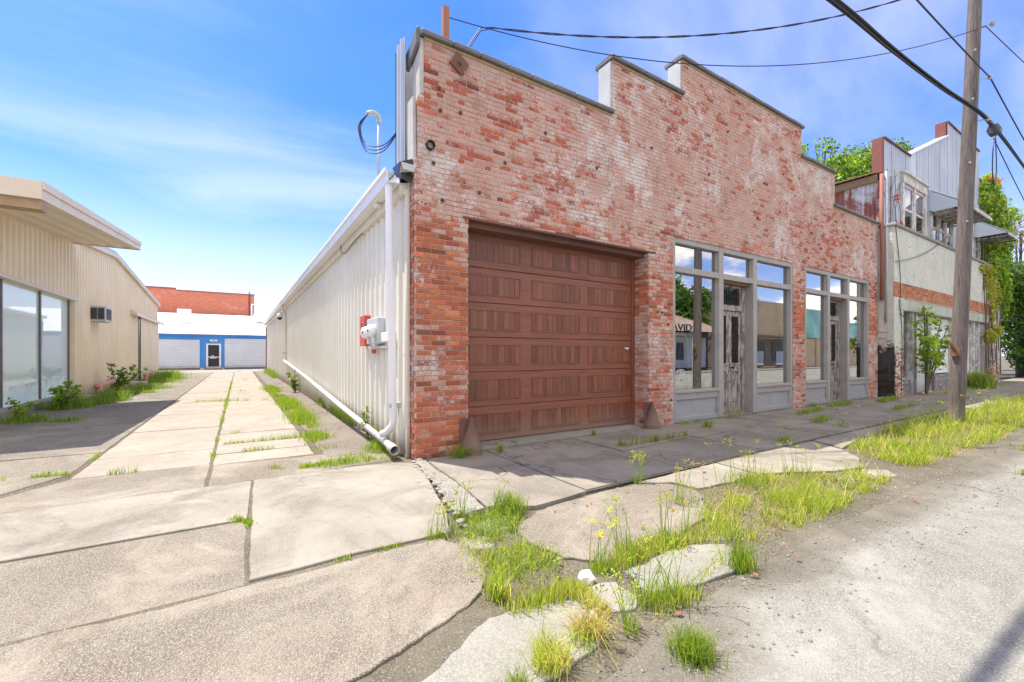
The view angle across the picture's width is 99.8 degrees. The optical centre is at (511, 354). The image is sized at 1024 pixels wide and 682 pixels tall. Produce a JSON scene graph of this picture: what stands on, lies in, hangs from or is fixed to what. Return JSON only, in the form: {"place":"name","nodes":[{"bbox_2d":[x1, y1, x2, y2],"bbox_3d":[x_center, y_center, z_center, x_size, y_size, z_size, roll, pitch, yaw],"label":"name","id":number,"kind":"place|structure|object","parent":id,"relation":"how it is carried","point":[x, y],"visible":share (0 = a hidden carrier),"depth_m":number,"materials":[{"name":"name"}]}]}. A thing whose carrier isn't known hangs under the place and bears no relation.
{"place":"outdoors","nodes":[
{"label":"outdoors","id":0,"kind":"place"},
{"bbox_2d":[146,286,255,335],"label":"brick warehouse","id":1,"kind":"structure","parent":0,"point":[171,299],"depth_m":48.47,"materials":[{"name":"red brick"}]},
{"bbox_2d":[0,369,408,513],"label":"alley","id":2,"kind":"structure","parent":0,"point":[162,440],"depth_m":6.66,"materials":[{"name":"concrete"}]},
{"bbox_2d":[5,397,36,421],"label":"leafy weed","id":3,"kind":"object","parent":2,"relation":"on","point":[22,410],"visible":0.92,"depth_m":8.88,"materials":[{"name":"green plant"}]},
{"bbox_2d":[47,380,82,409],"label":"leafy weed","id":4,"kind":"object","parent":2,"relation":"on","point":[60,398],"visible":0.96,"depth_m":10.84,"materials":[{"name":"green plant"}]},
{"bbox_2d":[0,362,191,432],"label":"wall weeds","id":5,"kind":"object","parent":2,"relation":"on","point":[108,396],"depth_m":12.29,"materials":[{"name":"green plant"}]},
{"bbox_2d":[93,379,115,394],"bbox_3d":[-12.901,1.138,13.715,0.188,0.624,2.025,0,0,-32],"label":"pipe rail","id":6,"kind":"object","parent":2,"relation":"on","point":[98,387],"visible":0.62,"depth_m":13.00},
{"bbox_2d":[106,363,147,392],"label":"leafy weed","id":7,"kind":"object","parent":2,"relation":"on","point":[119,383],"visible":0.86,"depth_m":15.49,"materials":[{"name":"green plant"}]},
{"bbox_2d":[129,381,147,384],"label":"concrete block","id":8,"kind":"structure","parent":2,"relation":"on","point":[141,382],"depth_m":20.09,"materials":[{"name":"white paint"}]},
{"bbox_2d":[143,370,152,380],"bbox_3d":[-17.940,1.138,21.296,0.188,0.624,1.826,0,0,-32],"label":"pipe rail","id":9,"kind":"object","parent":2,"relation":"on","point":[145,374],"visible":0.83,"depth_m":20.61,"materials":[{"name":"metal"}]},
{"bbox_2d":[0,369,308,526],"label":"grass","id":10,"kind":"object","parent":2,"relation":"on","point":[246,522],"visible":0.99,"depth_m":5.91,"materials":[{"name":"green plant"}]},
{"bbox_2d":[286,369,298,391],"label":"leafy weed","id":11,"kind":"object","parent":2,"relation":"on","point":[293,384],"visible":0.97,"depth_m":15.69,"materials":[{"name":"green plant"}]},
{"bbox_2d":[259,366,400,469],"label":"alley grass","id":12,"kind":"structure","parent":2,"relation":"on","point":[298,416],"depth_m":8.44,"materials":[{"name":"green plant"}]},
{"bbox_2d":[359,405,371,438],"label":"leafy weed","id":13,"kind":"object","parent":2,"relation":"on","point":[364,416],"visible":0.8,"depth_m":7.09,"materials":[{"name":"green plant"}]},
{"bbox_2d":[0,459,484,681],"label":"driveway","id":14,"kind":"structure","parent":0,"point":[192,585],"depth_m":2.66,"materials":[{"name":"concrete"}]},
{"bbox_2d":[417,504,451,542],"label":"sedge weed","id":15,"kind":"object","parent":14,"relation":"on","point":[443,512],"visible":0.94,"depth_m":3.30,"materials":[{"name":"green plant"}]},
{"bbox_2d":[411,458,475,527],"bbox_3d":[-0.791,1.386,4.566,0.366,0.071,2.358,0,0,-28],"label":"rubble","id":16,"kind":"object","parent":14,"relation":"on","point":[443,493],"visible":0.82,"depth_m":4.28,"materials":[{"name":"grey stone"}]},
{"bbox_2d":[434,498,459,534],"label":"sedge weed","id":17,"kind":"object","parent":14,"relation":"on","point":[449,525],"visible":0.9,"depth_m":3.42,"materials":[{"name":"green plant"}]},
{"bbox_2d":[0,0,1023,355],"label":"sky","id":18,"kind":"structure","parent":0,"point":[220,136],"materials":[{"name":"blue"}]},
{"bbox_2d":[415,377,1023,516],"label":"sidewalk","id":19,"kind":"structure","parent":0,"point":[554,472],"depth_m":6.10,"materials":[{"name":"concrete"}]},
{"bbox_2d":[434,440,482,460],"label":"grass tuft","id":20,"kind":"object","parent":19,"relation":"on","point":[459,453],"visible":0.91,"depth_m":5.76,"materials":[{"name":"green plant"}]},
{"bbox_2d":[460,416,481,455],"bbox_3d":[-0.567,1.135,6.015,0.303,0.530,0.303,0,0,-32],"label":"wheel guard","id":21,"kind":"object","parent":19,"relation":"on","point":[468,430],"visible":0.81,"depth_m":5.96,"materials":[{"name":"orange metal"}]},
{"bbox_2d":[493,441,506,452],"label":"grass tuft","id":22,"kind":"object","parent":19,"relation":"on","point":[500,448],"visible":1,"depth_m":6.04,"materials":[{"name":"green plant"}]},
{"bbox_2d":[644,401,660,429],"bbox_3d":[2.610,1.135,8.027,0.303,0.530,0.303,0,0,-32],"label":"wheel guard","id":23,"kind":"object","parent":19,"relation":"on","point":[651,420],"visible":0.92,"depth_m":7.96,"materials":[{"name":"orange metal"}]},
{"bbox_2d":[699,417,714,427],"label":"grass tuft","id":24,"kind":"object","parent":19,"relation":"on","point":[710,423],"visible":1,"depth_m":8.05,"materials":[{"name":"green plant"}]},
{"bbox_2d":[777,424,798,441],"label":"sedge weed","id":25,"kind":"object","parent":19,"relation":"on","point":[785,436],"visible":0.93,"depth_m":6.82,"materials":[{"name":"green plant"}]},
{"bbox_2d":[619,381,1016,446],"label":"sidewalk weeds","id":26,"kind":"object","parent":19,"relation":"on","point":[846,402],"visible":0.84,"depth_m":9.93,"materials":[{"name":"green plant"}]},
{"bbox_2d":[832,405,859,427],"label":"sedge weed","id":27,"kind":"object","parent":19,"relation":"on","point":[843,422],"visible":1,"depth_m":8.13,"materials":[{"name":"green plant"}]},
{"bbox_2d":[910,305,951,393],"bbox_3d":[14.318,-0.153,14.749,2.780,3.034,1.088,0,0,-32],"label":"sapling","id":28,"kind":"object","parent":19,"relation":"on","point":[926,353],"visible":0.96,"depth_m":14.54,"materials":[{"name":"green plant"}]},
{"bbox_2d":[966,366,1004,388],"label":"grass tuft","id":29,"kind":"object","parent":19,"relation":"on","point":[979,380],"visible":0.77,"depth_m":17.31,"materials":[{"name":"green plant"}]},
{"bbox_2d":[1001,260,1023,376],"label":"tree","id":30,"kind":"object","parent":19,"relation":"on","point":[1015,319],"visible":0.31,"depth_m":24.97,"materials":[{"name":"green plant"}]},
{"bbox_2d":[436,356,1019,517],"bbox_3d":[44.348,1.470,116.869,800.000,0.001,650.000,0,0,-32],"label":"ground","id":31,"kind":"structure","parent":0,"point":[1008,372],"depth_m":36.48,"materials":[{"name":"grey concrete"}]},
{"bbox_2d":[0,175,164,419],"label":"beige building","id":32,"kind":"structure","parent":31,"relation":"on","point":[63,267],"depth_m":11.89,"materials":[{"name":"metal"}]},
{"bbox_2d":[90,305,111,322],"bbox_3d":[-14.460,-1.390,15.112,0.540,0.540,0.892,0,0,-32],"label":"air conditioner","id":33,"kind":"object","parent":32,"relation":"attached to","point":[100,314],"visible":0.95,"depth_m":14.82,"materials":[{"name":"grey plastic"}]},
{"bbox_2d":[141,317,150,379],"bbox_3d":[-19.707,-0.290,23.236,0.020,3.220,2.850,0,0,-32],"label":"sliding door","id":34,"kind":"structure","parent":32,"relation":"in","point":[145,324],"depth_m":23.13,"materials":[{"name":"beige metal"}]},
{"bbox_2d":[151,321,158,375],"bbox_3d":[-21.248,-0.290,25.669,0.020,3.220,2.790,0,0,-32],"label":"sliding door","id":35,"kind":"structure","parent":32,"relation":"in","point":[154,326],"depth_m":25.59,"materials":[{"name":"beige metal"}]},
{"bbox_2d":[158,309,266,369],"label":"blue building","id":36,"kind":"structure","parent":31,"relation":"on","point":[228,342],"depth_m":40.19,"materials":[{"name":"paint"}]},
{"bbox_2d":[206,344,220,368],"bbox_3d":[-27.302,0.190,39.478,1.120,2.300,0.080,0,0,-32],"label":"glass door","id":37,"kind":"structure","parent":36,"relation":"in","point":[213,351],"depth_m":39.47,"materials":[{"name":"white metal"}]},
{"bbox_2d":[263,4,879,459],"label":"brick building","id":38,"kind":"structure","parent":31,"relation":"on","point":[513,254],"depth_m":7.88,"materials":[{"name":"brick"}]},
{"bbox_2d":[276,312,282,319],"bbox_3d":[-11.576,-1.900,21.551,0.335,0.400,0.270,0,0,-32],"label":"security camera","id":39,"kind":"object","parent":38,"relation":"attached to","point":[279,316],"visible":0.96,"depth_m":21.45,"materials":[{"name":"white plastic"}]},
{"bbox_2d":[360,315,387,353],"bbox_3d":[-2.216,-0.335,6.823,0.243,0.650,1.700,0,0,-32],"label":"meter set","id":40,"kind":"object","parent":38,"relation":"attached to","point":[373,335],"visible":0.95,"depth_m":6.67,"materials":[{"name":"red paint"}]},
{"bbox_2d":[468,232,630,442],"bbox_3d":[0.705,-0.250,7.408,3.880,3.300,0.118,0,0,-32],"label":"garage door","id":41,"kind":"structure","parent":38,"relation":"in","point":[549,327],"depth_m":7.29,"materials":[{"name":"brown wood"}]},
{"bbox_2d":[675,327,682,389],"bbox_3d":[3.583,0.370,9.313,0.040,1.949,0.515,0,0,41],"label":"red pole","id":42,"kind":"object","parent":38,"relation":"in","point":[678,360],"visible":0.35,"depth_m":9.35,"materials":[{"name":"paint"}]},
{"bbox_2d":[675,319,690,388],"bbox_3d":[3.562,0.240,9.420,1.300,2.280,0.174,0,0,-32],"label":"pipe rack","id":43,"kind":"object","parent":38,"relation":"on","point":[688,362],"visible":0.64,"depth_m":9.57,"materials":[{"name":"white metal"}]},
{"bbox_2d":[710,281,748,414],"bbox_3d":[5.038,-0.112,9.950,1.200,3.064,0.220,0,0,-32],"label":"double door","id":44,"kind":"structure","parent":38,"relation":"in","point":[734,372],"depth_m":10.07,"materials":[{"name":"grey wood"}]},
{"bbox_2d":[830,297,843,400],"bbox_3d":[9.401,-0.112,12.714,1.150,3.064,0.220,0,0,-32],"label":"double door","id":45,"kind":"structure","parent":38,"relation":"in","point":[835,319],"depth_m":12.92,"materials":[{"name":"grey wood"}]},
{"bbox_2d":[422,530,738,681],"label":"concrete slab","id":46,"kind":"object","parent":31,"relation":"on","point":[481,652],"visible":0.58,"depth_m":2.22,"materials":[{"name":"concrete"}]},
{"bbox_2d":[485,656,544,681],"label":"grass tuft","id":47,"kind":"object","parent":46,"relation":"on","point":[520,679],"visible":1,"depth_m":1.82,"materials":[{"name":"green plant"}]},
{"bbox_2d":[506,613,588,681],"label":"grass tuft","id":48,"kind":"object","parent":46,"relation":"on","point":[548,655],"visible":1,"depth_m":1.95,"materials":[{"name":"plant"}]},
{"bbox_2d":[331,518,765,623],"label":"gutter weeds","id":49,"kind":"object","parent":46,"relation":"on","point":[539,597],"visible":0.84,"depth_m":2.53,"materials":[{"name":"green plant"}]},
{"bbox_2d":[560,583,608,659],"bbox_3d":[0.352,1.271,2.111,0.239,0.300,0.268,0,0,-32],"label":"sedge weed","id":50,"kind":"object","parent":46,"relation":"on","point":[588,636],"visible":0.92,"depth_m":2.10,"materials":[{"name":"green plant"}]},
{"bbox_2d":[538,588,635,677],"bbox_3d":[0.383,1.341,2.167,0.659,0.231,0.675,0,0,-32],"label":"grass tuft","id":51,"kind":"object","parent":46,"relation":"on","point":[592,623],"visible":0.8,"depth_m":2.17,"materials":[{"name":"plant"}]},
{"bbox_2d":[712,529,763,574],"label":"grass tuft","id":52,"kind":"object","parent":46,"relation":"on","point":[741,562],"visible":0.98,"depth_m":2.82,"materials":[{"name":"green plant"}]},
{"bbox_2d":[802,136,871,182],"bbox_3d":[21.782,-6.909,30.535,8.044,16.636,8.174,0,0,-32],"label":"tree","id":53,"kind":"object","parent":31,"relation":"on","point":[851,166],"visible":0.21,"depth_m":28.12,"materials":[{"name":"green plant"}]},
{"bbox_2d":[826,137,917,174],"bbox_3d":[28.324,-7.545,34.522,7.661,17.907,7.110,0,0,16],"label":"tree","id":54,"kind":"object","parent":31,"relation":"on","point":[905,146],"visible":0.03,"depth_m":32.96,"materials":[{"name":"green plant"}]},
{"bbox_2d":[835,121,1018,396],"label":"metal front building","id":55,"kind":"structure","parent":31,"relation":"on","point":[916,259],"depth_m":15.47,"materials":[{"name":"paint"}]},
{"bbox_2d":[884,169,904,225],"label":"thin vine","id":56,"kind":"object","parent":55,"relation":"on","point":[896,198],"visible":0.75,"depth_m":14.64,"materials":[{"name":"brown plant"}]},
{"bbox_2d":[900,170,929,235],"bbox_3d":[14.634,-5.290,15.664,2.630,2.140,0.185,0,0,-32],"label":"window","id":57,"kind":"structure","parent":55,"relation":"in","point":[914,191],"depth_m":15.63,"materials":[{"name":"white wood"}]},
{"bbox_2d":[930,208,956,247],"bbox_3d":[17.405,-5.130,17.420,3.030,1.820,0.185,0,0,-32],"label":"window","id":58,"kind":"structure","parent":55,"relation":"in","point":[939,230],"depth_m":17.54,"materials":[{"name":"white wood"}]},
{"bbox_2d":[973,237,980,259],"bbox_3d":[21.777,-5.105,20.189,1.180,1.770,0.185,0,0,-32],"label":"window","id":59,"kind":"structure","parent":55,"relation":"in","point":[976,246],"depth_m":20.30,"materials":[{"name":"white wood"}]},
{"bbox_2d":[978,171,1017,374],"bbox_3d":[22.726,-3.939,20.588,5.199,10.064,1.412,0,0,-32],"label":"creeper","id":60,"kind":"object","parent":55,"relation":"hanging from","point":[992,203],"visible":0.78,"depth_m":20.57,"materials":[{"name":"green plant"}]},
{"bbox_2d":[1004,198,1022,221],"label":"tree","id":61,"kind":"object","parent":31,"relation":"on","point":[1013,209],"visible":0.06,"depth_m":23.77,"materials":[{"name":"green plant"}]},
{"bbox_2d":[1005,255,1023,270],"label":"tree","id":62,"kind":"object","parent":31,"relation":"on","point":[1012,259],"visible":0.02,"depth_m":30.79,"materials":[{"name":"green plant"}]},
{"bbox_2d":[1009,209,1023,268],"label":"tree","id":63,"kind":"object","parent":31,"relation":"on","point":[1021,236],"visible":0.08,"depth_m":31.89,"materials":[{"name":"green plant"}]},
{"bbox_2d":[455,393,1023,563],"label":"verge","id":64,"kind":"structure","parent":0,"point":[567,526],"depth_m":4.06,"materials":[{"name":"concrete"}]},
{"bbox_2d":[626,450,650,483],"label":"sedge weed","id":65,"kind":"object","parent":64,"relation":"on","point":[641,462],"visible":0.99,"depth_m":4.73,"materials":[{"name":"green plant"}]},
{"bbox_2d":[355,404,1023,681],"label":"verge dirt","id":66,"kind":"structure","parent":64,"relation":"on","point":[437,647],"depth_m":2.85,"materials":[{"name":"brown soil"}]},
{"bbox_2d":[451,478,472,520],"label":"sedge weed","id":67,"kind":"object","parent":66,"relation":"on","point":[463,509],"visible":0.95,"depth_m":3.71,"materials":[{"name":"green plant"}]},
{"bbox_2d":[472,560,520,604],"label":"grass tuft","id":68,"kind":"object","parent":66,"relation":"on","point":[496,591],"visible":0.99,"depth_m":2.49,"materials":[{"name":"green plant"}]},
{"bbox_2d":[487,478,508,516],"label":"sedge weed","id":69,"kind":"object","parent":66,"relation":"on","point":[495,494],"visible":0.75,"depth_m":3.81,"materials":[{"name":"green plant"}]},
{"bbox_2d":[444,498,576,605],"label":"weeds","id":70,"kind":"object","parent":66,"relation":"on","point":[496,525],"visible":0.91,"depth_m":3.07,"materials":[{"name":"green plant"}]},
{"bbox_2d":[489,484,537,515],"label":"grass tuft","id":71,"kind":"object","parent":66,"relation":"on","point":[507,502],"visible":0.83,"depth_m":3.84,"materials":[{"name":"green plant"}]},
{"bbox_2d":[577,569,594,585],"bbox_3d":[0.463,1.401,2.707,0.106,0.093,0.105,0,0,-32],"label":"paper ball","id":72,"kind":"object","parent":66,"relation":"on","point":[586,573],"visible":0.84,"depth_m":2.68,"materials":[{"name":"white paper"}]},
{"bbox_2d":[574,504,622,574],"bbox_3d":[0.554,1.208,2.807,0.333,0.424,0.251,0,0,16],"label":"sedge weed","id":73,"kind":"object","parent":66,"relation":"on","point":[599,564],"visible":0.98,"depth_m":2.81,"materials":[{"name":"green plant"}]},
{"bbox_2d":[602,493,639,559],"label":"sedge weed","id":74,"kind":"object","parent":66,"relation":"on","point":[628,541],"visible":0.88,"depth_m":3.03,"materials":[{"name":"green plant"}]},
{"bbox_2d":[600,568,643,636],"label":"sedge weed","id":75,"kind":"object","parent":66,"relation":"on","point":[629,623],"visible":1,"depth_m":2.23,"materials":[{"name":"green plant"}]},
{"bbox_2d":[612,532,686,628],"bbox_3d":[0.790,1.227,2.455,0.422,0.388,0.446,0,0,-32],"label":"sedge weed","id":76,"kind":"object","parent":66,"relation":"on","point":[648,587],"visible":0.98,"depth_m":2.45,"materials":[{"name":"green plant"}]},
{"bbox_2d":[649,490,683,540],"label":"sedge weed","id":77,"kind":"object","parent":66,"relation":"on","point":[670,499],"visible":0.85,"depth_m":3.24,"materials":[{"name":"green plant"}]},
{"bbox_2d":[639,523,724,619],"bbox_3d":[0.951,1.227,2.472,0.509,0.388,0.415,0,0,16],"label":"sedge weed","id":78,"kind":"object","parent":66,"relation":"on","point":[667,582],"visible":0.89,"depth_m":2.46,"materials":[{"name":"green plant"}]},
{"bbox_2d":[674,481,707,536],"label":"sedge weed","id":79,"kind":"object","parent":66,"relation":"on","point":[688,524],"visible":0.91,"depth_m":3.43,"materials":[{"name":"green plant"}]},
{"bbox_2d":[408,450,1023,677],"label":"gravel","id":80,"kind":"structure","parent":66,"relation":"on","point":[800,630],"depth_m":2.96,"materials":[{"name":"grey gravel"}]},
{"bbox_2d":[443,399,1023,579],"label":"broadleaf weeds","id":81,"kind":"object","parent":66,"relation":"on","point":[497,530],"visible":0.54,"depth_m":3.82,"materials":[{"name":"green plant"}]},
{"bbox_2d":[705,437,779,490],"bbox_3d":[2.490,1.167,4.680,0.709,0.508,0.618,0,0,-32],"label":"sedge weed","id":82,"kind":"object","parent":66,"relation":"on","point":[756,441],"visible":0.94,"depth_m":4.70,"materials":[{"name":"green plant"}]},
{"bbox_2d":[768,440,820,477],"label":"sedge weed","id":83,"kind":"object","parent":66,"relation":"on","point":[784,470],"visible":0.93,"depth_m":5.07,"materials":[{"name":"green plant"}]},
{"bbox_2d":[911,390,964,426],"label":"sedge weed","id":84,"kind":"object","parent":66,"relation":"on","point":[937,412],"visible":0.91,"depth_m":8.68,"materials":[{"name":"green plant"}]},
{"bbox_2d":[947,0,995,423],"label":"utility pole","id":85,"kind":"object","parent":66,"relation":"on","point":[958,341],"visible":0.94,"depth_m":8.84,"materials":[{"name":"brown wood"}]},
{"bbox_2d":[468,0,899,46],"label":"service drop","id":86,"kind":"object","parent":85,"relation":"attached to","point":[642,37],"visible":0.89,"depth_m":7.65,"materials":[{"name":"black rubber"}]},
{"bbox_2d":[449,17,1023,66],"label":"phone wire","id":87,"kind":"object","parent":85,"relation":"attached to","point":[726,65],"visible":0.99,"depth_m":7.69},
{"bbox_2d":[826,0,1023,168],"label":"cable bundle","id":88,"kind":"object","parent":85,"relation":"attached to","point":[855,17],"visible":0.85,"depth_m":6.50,"materials":[{"name":"black rubber"}]},
{"bbox_2d":[985,120,1002,184],"bbox_3d":[10.167,-4.184,9.084,0.902,1.387,0.203,0,0,-32],"label":"splice box","id":89,"kind":"object","parent":88,"relation":"hanging from","point":[993,129],"visible":0.99,"depth_m":8.99,"materials":[{"name":"black plastic"}]},
{"bbox_2d":[993,138,1023,199],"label":"branch wire","id":90,"kind":"object","parent":89,"relation":"attached to","point":[1009,170],"visible":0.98,"depth_m":10.23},
{"bbox_2d":[916,0,1023,139],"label":"street wire","id":91,"kind":"object","parent":85,"relation":"attached to","point":[949,35],"visible":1,"depth_m":8.03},
{"bbox_2d":[965,386,1008,422],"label":"sedge weed","id":92,"kind":"object","parent":66,"relation":"on","point":[981,406],"visible":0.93,"depth_m":8.95,"materials":[{"name":"green plant"}]},
{"bbox_2d":[659,459,724,509],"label":"sedge weed","id":93,"kind":"object","parent":64,"relation":"on","point":[677,489],"visible":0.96,"depth_m":4.03,"materials":[{"name":"green plant"}]},
{"bbox_2d":[672,453,893,545],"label":"verge grass","id":94,"kind":"structure","parent":0,"point":[720,522],"depth_m":4.00,"materials":[{"name":"green plant"}]},
{"bbox_2d":[604,436,1023,681],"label":"street","id":95,"kind":"structure","parent":0,"point":[961,619],"depth_m":2.45,"materials":[{"name":"grey asphalt"}]},
{"bbox_2d":[655,606,735,679],"bbox_3d":[0.844,1.324,2.021,0.350,0.192,0.378,0,0,-32],"label":"grass tuft","id":96,"kind":"object","parent":95,"relation":"on","point":[699,649],"visible":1,"depth_m":1.99,"materials":[{"name":"green plant"}]},
{"bbox_2d":[471,388,971,614],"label":"fallen leaves","id":97,"kind":"object","parent":95,"relation":"on","point":[753,574],"visible":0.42,"depth_m":2.95,"materials":[{"name":"brown plant"}]},
{"bbox_2d":[1012,444,1023,450],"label":"grass tuft","id":98,"kind":"object","parent":95,"relation":"on","point":[1020,447],"visible":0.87,"depth_m":6.37,"materials":[{"name":"green plant"}]},
{"bbox_2d":[844,389,1023,469],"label":"verge grass","id":99,"kind":"structure","parent":0,"point":[1002,423],"depth_m":7.34,"materials":[{"name":"green plant"}]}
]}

